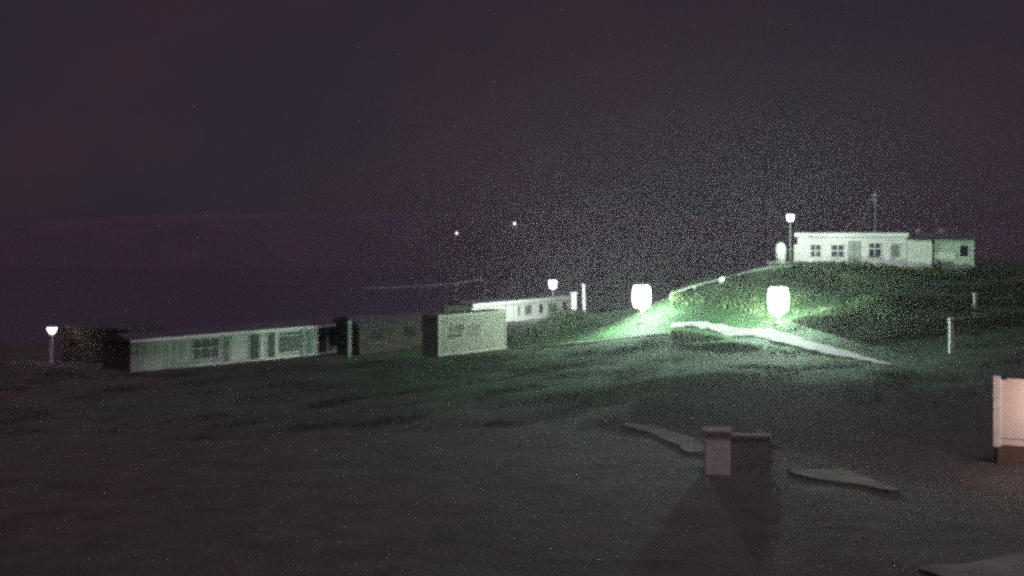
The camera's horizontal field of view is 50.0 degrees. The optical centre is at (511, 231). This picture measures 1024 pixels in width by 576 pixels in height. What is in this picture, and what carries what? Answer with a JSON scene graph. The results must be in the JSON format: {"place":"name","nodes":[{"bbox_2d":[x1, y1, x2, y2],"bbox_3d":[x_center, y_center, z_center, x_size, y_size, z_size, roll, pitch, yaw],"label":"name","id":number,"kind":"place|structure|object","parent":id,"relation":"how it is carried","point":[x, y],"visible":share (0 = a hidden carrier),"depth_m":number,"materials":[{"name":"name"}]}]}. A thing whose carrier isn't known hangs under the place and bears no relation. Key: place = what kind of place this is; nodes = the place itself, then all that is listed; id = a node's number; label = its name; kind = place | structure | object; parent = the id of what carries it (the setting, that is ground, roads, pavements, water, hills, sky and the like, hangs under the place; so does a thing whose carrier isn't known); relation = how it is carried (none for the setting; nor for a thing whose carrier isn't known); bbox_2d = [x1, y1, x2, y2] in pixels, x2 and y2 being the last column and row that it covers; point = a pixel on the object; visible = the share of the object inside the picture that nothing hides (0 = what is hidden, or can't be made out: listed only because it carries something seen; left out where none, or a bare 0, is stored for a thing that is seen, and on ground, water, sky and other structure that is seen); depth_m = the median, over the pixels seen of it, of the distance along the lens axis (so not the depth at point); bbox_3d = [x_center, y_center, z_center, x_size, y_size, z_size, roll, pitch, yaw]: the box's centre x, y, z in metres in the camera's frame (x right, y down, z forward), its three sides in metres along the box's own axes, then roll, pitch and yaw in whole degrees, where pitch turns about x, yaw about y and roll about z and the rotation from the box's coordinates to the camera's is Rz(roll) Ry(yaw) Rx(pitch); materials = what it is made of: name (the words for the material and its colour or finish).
{"place":"outdoors","nodes":[
{"label":"outdoors","id":0,"kind":"place"},
{"bbox_2d":[0,268,748,342],"bbox_3d":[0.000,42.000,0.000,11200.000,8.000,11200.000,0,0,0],"label":"sea","id":1,"kind":"structure","parent":0,"point":[35,303],"depth_m":701.00,"materials":[{"name":"grey"}]},
{"bbox_2d":[0,256,1023,575],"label":"ground","id":2,"kind":"structure","parent":0,"point":[594,490],"depth_m":38.99,"materials":[{"name":"green plant"}]},
{"bbox_2d":[47,326,57,362],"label":"lamp post","id":3,"kind":"object","parent":2,"relation":"on","point":[51,347],"visible":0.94,"depth_m":92.36,"materials":[{"name":"grey metal"}]},
{"bbox_2d":[58,317,169,363],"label":"timber shed","id":4,"kind":"structure","parent":2,"relation":"on","point":[82,341],"depth_m":93.53,"materials":[{"name":"wood"}]},
{"bbox_2d":[68,338,76,347],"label":"window","id":5,"kind":"structure","parent":4,"relation":"in","point":[72,343],"depth_m":94.33,"materials":[{"name":"black glass"}]},
{"bbox_2d":[88,340,96,362],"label":"door","id":6,"kind":"structure","parent":4,"relation":"in","point":[92,344],"depth_m":93.08,"materials":[{"name":"wood"}]},
{"bbox_2d":[99,317,339,371],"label":"holiday chalet","id":7,"kind":"object","parent":2,"relation":"on","point":[170,348],"visible":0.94,"depth_m":92.10,"materials":[{"name":"pale paint"},{"name":"dark felt"},{"name":"glass"}]},
{"bbox_2d":[177,340,187,361],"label":"window","id":8,"kind":"structure","parent":7,"relation":"in","point":[177,340],"depth_m":89.33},
{"bbox_2d":[192,337,219,360],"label":"window","id":9,"kind":"structure","parent":7,"relation":"in","point":[202,348],"depth_m":91.01,"materials":[{"name":"white glass"}]},
{"bbox_2d":[221,335,229,362],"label":"door","id":10,"kind":"structure","parent":7,"relation":"in","point":[225,339],"depth_m":92.42,"materials":[{"name":"metal"}]},
{"bbox_2d":[249,332,259,359],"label":"door","id":11,"kind":"structure","parent":7,"relation":"in","point":[254,338],"depth_m":94.59,"materials":[{"name":"paint"}]},
{"bbox_2d":[266,331,275,357],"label":"door","id":12,"kind":"structure","parent":7,"relation":"in","point":[270,336],"depth_m":95.88,"materials":[{"name":"paint"}]},
{"bbox_2d":[278,330,299,353],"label":"window","id":13,"kind":"structure","parent":7,"relation":"in","point":[288,341],"depth_m":97.28,"materials":[{"name":"white glass"}]},
{"bbox_2d":[306,328,313,353],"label":"door","id":14,"kind":"structure","parent":7,"relation":"in","point":[310,331],"depth_m":99.01,"materials":[{"name":"metal"}]},
{"bbox_2d":[317,327,327,352],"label":"door","id":15,"kind":"structure","parent":7,"relation":"in","point":[322,333],"depth_m":100.10,"materials":[{"name":"paint"}]},
{"bbox_2d":[328,327,336,347],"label":"window","id":16,"kind":"structure","parent":7,"relation":"in","point":[332,332],"depth_m":100.98,"materials":[{"name":"black glass"}]},
{"bbox_2d":[348,320,350,356],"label":"corner post","id":17,"kind":"object","parent":2,"relation":"on","point":[349,338],"visible":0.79,"depth_m":95.86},
{"bbox_2d":[333,313,426,354],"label":"timber chalet","id":18,"kind":"object","parent":2,"relation":"on","point":[371,334],"visible":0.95,"depth_m":98.82,"materials":[{"name":"wood"}]},
{"bbox_2d":[372,327,383,338],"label":"window","id":19,"kind":"structure","parent":18,"relation":"in","point":[377,333],"depth_m":97.92,"materials":[{"name":"grey glass"}]},
{"bbox_2d":[390,327,397,348],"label":"door","id":20,"kind":"structure","parent":18,"relation":"in","point":[393,330],"depth_m":98.76,"materials":[{"name":"metal"}]},
{"bbox_2d":[404,326,415,337],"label":"window","id":21,"kind":"structure","parent":18,"relation":"in","point":[409,331],"depth_m":99.59,"materials":[{"name":"grey glass"}]},
{"bbox_2d":[361,278,484,314],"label":"cable line","id":22,"kind":"object","parent":2,"relation":"on","point":[418,286],"visible":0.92,"depth_m":124.13,"materials":[{"name":"black paint"}]},
{"bbox_2d":[422,309,505,356],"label":"chalet","id":23,"kind":"object","parent":2,"relation":"on","point":[460,332],"visible":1,"depth_m":80.13,"materials":[{"name":"beige paint"}]},
{"bbox_2d":[441,293,570,321],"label":"chalet","id":24,"kind":"object","parent":2,"relation":"on","point":[522,308],"visible":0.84,"depth_m":125.70,"materials":[{"name":"paint"}]},
{"bbox_2d":[517,305,520,316],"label":"window","id":25,"kind":"structure","parent":24,"relation":"in","point":[518,306],"depth_m":125.03,"materials":[{"name":"grey glass"}]},
{"bbox_2d":[524,304,531,315],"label":"window","id":26,"kind":"structure","parent":24,"relation":"in","point":[527,307],"depth_m":126.48,"materials":[{"name":"grey glass"}]},
{"bbox_2d":[538,303,543,313],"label":"window","id":27,"kind":"structure","parent":24,"relation":"in","point":[540,305],"depth_m":128.72,"materials":[{"name":"white glass"}]},
{"bbox_2d":[547,301,557,312],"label":"window","id":28,"kind":"structure","parent":24,"relation":"in","point":[549,304],"depth_m":130.55,"materials":[{"name":"grey glass"}]},
{"bbox_2d":[562,301,567,311],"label":"window","id":29,"kind":"structure","parent":24,"relation":"in","point":[564,303],"depth_m":132.87,"materials":[{"name":"white glass"}]},
{"bbox_2d":[506,308,593,343],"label":"hedge","id":30,"kind":"object","parent":2,"relation":"on","point":[575,317],"visible":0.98,"depth_m":95.03,"materials":[{"name":"green plant"}]},
{"bbox_2d":[549,279,556,317],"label":"street lamp","id":31,"kind":"object","parent":2,"relation":"on","point":[552,293],"visible":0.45,"depth_m":114.95,"materials":[{"name":"metal"}]},
{"bbox_2d":[570,292,577,309],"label":"gate pillar","id":32,"kind":"structure","parent":2,"relation":"on","point":[573,300],"depth_m":118.74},
{"bbox_2d":[582,284,585,310],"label":"white post","id":33,"kind":"object","parent":2,"relation":"on","point":[583,292],"visible":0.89,"depth_m":117.87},
{"bbox_2d":[635,284,647,324],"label":"floodlight","id":34,"kind":"object","parent":2,"relation":"on","point":[641,322],"visible":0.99,"depth_m":83.75,"materials":[{"name":"metal"}]},
{"bbox_2d":[670,267,777,298],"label":"kerb rail","id":35,"kind":"object","parent":2,"relation":"on","point":[760,269],"visible":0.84,"depth_m":87.33,"materials":[{"name":"white metal"}]},
{"bbox_2d":[702,427,771,474],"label":"garden wall","id":36,"kind":"structure","parent":2,"relation":"on","point":[727,451],"depth_m":36.39,"materials":[{"name":"concrete"}]},
{"bbox_2d":[728,425,780,462],"bbox_3d":[8.283,7.497,38.162,2.114,1.519,1.046,0,0,24],"label":"bush","id":37,"kind":"object","parent":2,"relation":"on","point":[777,447],"visible":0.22,"depth_m":37.80,"materials":[{"name":"green plant"}]},
{"bbox_2d":[765,262,789,272],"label":"picnic table","id":38,"kind":"object","parent":2,"relation":"on","point":[772,266],"visible":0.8,"depth_m":89.65,"materials":[{"name":"grey wood"}]},
{"bbox_2d":[771,285,785,324],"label":"floodlight","id":39,"kind":"object","parent":2,"relation":"on","point":[777,315],"visible":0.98,"depth_m":74.90,"materials":[{"name":"metal"}]},
{"bbox_2d":[776,243,785,267],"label":"gas tank","id":40,"kind":"object","parent":2,"relation":"on","point":[780,252],"visible":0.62,"depth_m":92.67,"materials":[{"name":"metal"}]},
{"bbox_2d":[787,214,793,268],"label":"street lamp","id":41,"kind":"object","parent":2,"relation":"on","point":[790,242],"visible":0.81,"depth_m":90.44,"materials":[{"name":"metal"}]},
{"bbox_2d":[668,264,1023,350],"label":"bank undergrowth","id":42,"kind":"object","parent":2,"relation":"on","point":[889,309],"visible":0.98,"depth_m":79.50,"materials":[{"name":"green plant"}]},
{"bbox_2d":[972,293,977,310],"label":"marker post","id":43,"kind":"object","parent":42,"relation":"on","point":[975,300],"visible":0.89,"depth_m":75.89,"materials":[{"name":"grey"}]},
{"bbox_2d":[844,190,881,231],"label":"radio mast","id":44,"kind":"object","parent":2,"relation":"on","point":[874,194],"visible":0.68,"depth_m":100.99,"materials":[{"name":"metal"}]},
{"bbox_2d":[789,260,970,280],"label":"hedge","id":45,"kind":"object","parent":2,"relation":"on","point":[929,270],"visible":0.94,"depth_m":91.37,"materials":[{"name":"green plant"}]},
{"bbox_2d":[794,229,979,269],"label":"clubhouse","id":46,"kind":"structure","parent":2,"relation":"on","point":[940,250],"depth_m":93.93,"materials":[{"name":"paint"}]},
{"bbox_2d":[810,244,821,256],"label":"window","id":47,"kind":"structure","parent":46,"relation":"in","point":[815,249],"depth_m":95.73,"materials":[{"name":"white glass"}]},
{"bbox_2d":[830,244,844,257],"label":"window","id":48,"kind":"structure","parent":46,"relation":"in","point":[836,250],"depth_m":95.19,"materials":[{"name":"white glass"}]},
{"bbox_2d":[848,241,860,264],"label":"door","id":49,"kind":"structure","parent":46,"relation":"in","point":[854,247],"depth_m":94.77,"materials":[{"name":"metal"}]},
{"bbox_2d":[868,242,881,258],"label":"window","id":50,"kind":"structure","parent":46,"relation":"in","point":[874,248],"depth_m":94.31,"materials":[{"name":"white glass"}]},
{"bbox_2d":[890,243,900,258],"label":"window","id":51,"kind":"structure","parent":46,"relation":"in","point":[895,248],"depth_m":93.83,"materials":[{"name":"grey glass"}]},
{"bbox_2d":[959,244,968,256],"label":"window","id":52,"kind":"structure","parent":46,"relation":"in","point":[963,248],"depth_m":92.53,"materials":[{"name":"white glass"}]},
{"bbox_2d":[948,317,954,353],"bbox_3d":[24.009,5.813,60.000,0.304,2.267,0.304,0,0,0],"label":"marker post","id":53,"kind":"object","parent":2,"relation":"on","point":[951,334],"visible":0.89,"depth_m":59.90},
{"bbox_2d":[993,376,1023,464],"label":"screen panel","id":54,"kind":"object","parent":2,"relation":"on","point":[1008,418],"visible":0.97,"depth_m":38.81,"materials":[{"name":"paint"}]},
{"bbox_2d":[0,209,1023,269],"bbox_3d":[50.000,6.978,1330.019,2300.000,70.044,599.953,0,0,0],"label":"headland hill","id":55,"kind":"structure","parent":0,"point":[545,239],"depth_m":1199.92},
{"bbox_2d":[0,0,1023,220],"label":"sky","id":56,"kind":"structure","parent":0,"point":[767,108],"materials":[{"name":"purple"}]},
{"bbox_2d":[510,333,670,348],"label":"footpath","id":57,"kind":"structure","parent":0,"point":[574,343],"depth_m":80.02,"materials":[{"name":"grey concrete"}]},
{"bbox_2d":[621,423,703,454],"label":"path","id":58,"kind":"structure","parent":0,"point":[686,444],"depth_m":42.86,"materials":[{"name":"concrete"}]},
{"bbox_2d":[669,321,892,365],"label":"path","id":59,"kind":"structure","parent":0,"point":[776,336],"depth_m":69.93,"materials":[{"name":"concrete"}]},
{"bbox_2d":[787,469,899,493],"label":"paving","id":60,"kind":"structure","parent":0,"point":[841,476],"depth_m":35.59,"materials":[{"name":"concrete"}]},
{"bbox_2d":[918,552,1023,575],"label":"driveway","id":61,"kind":"structure","parent":0,"point":[1010,565],"depth_m":24.41,"materials":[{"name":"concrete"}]}
]}

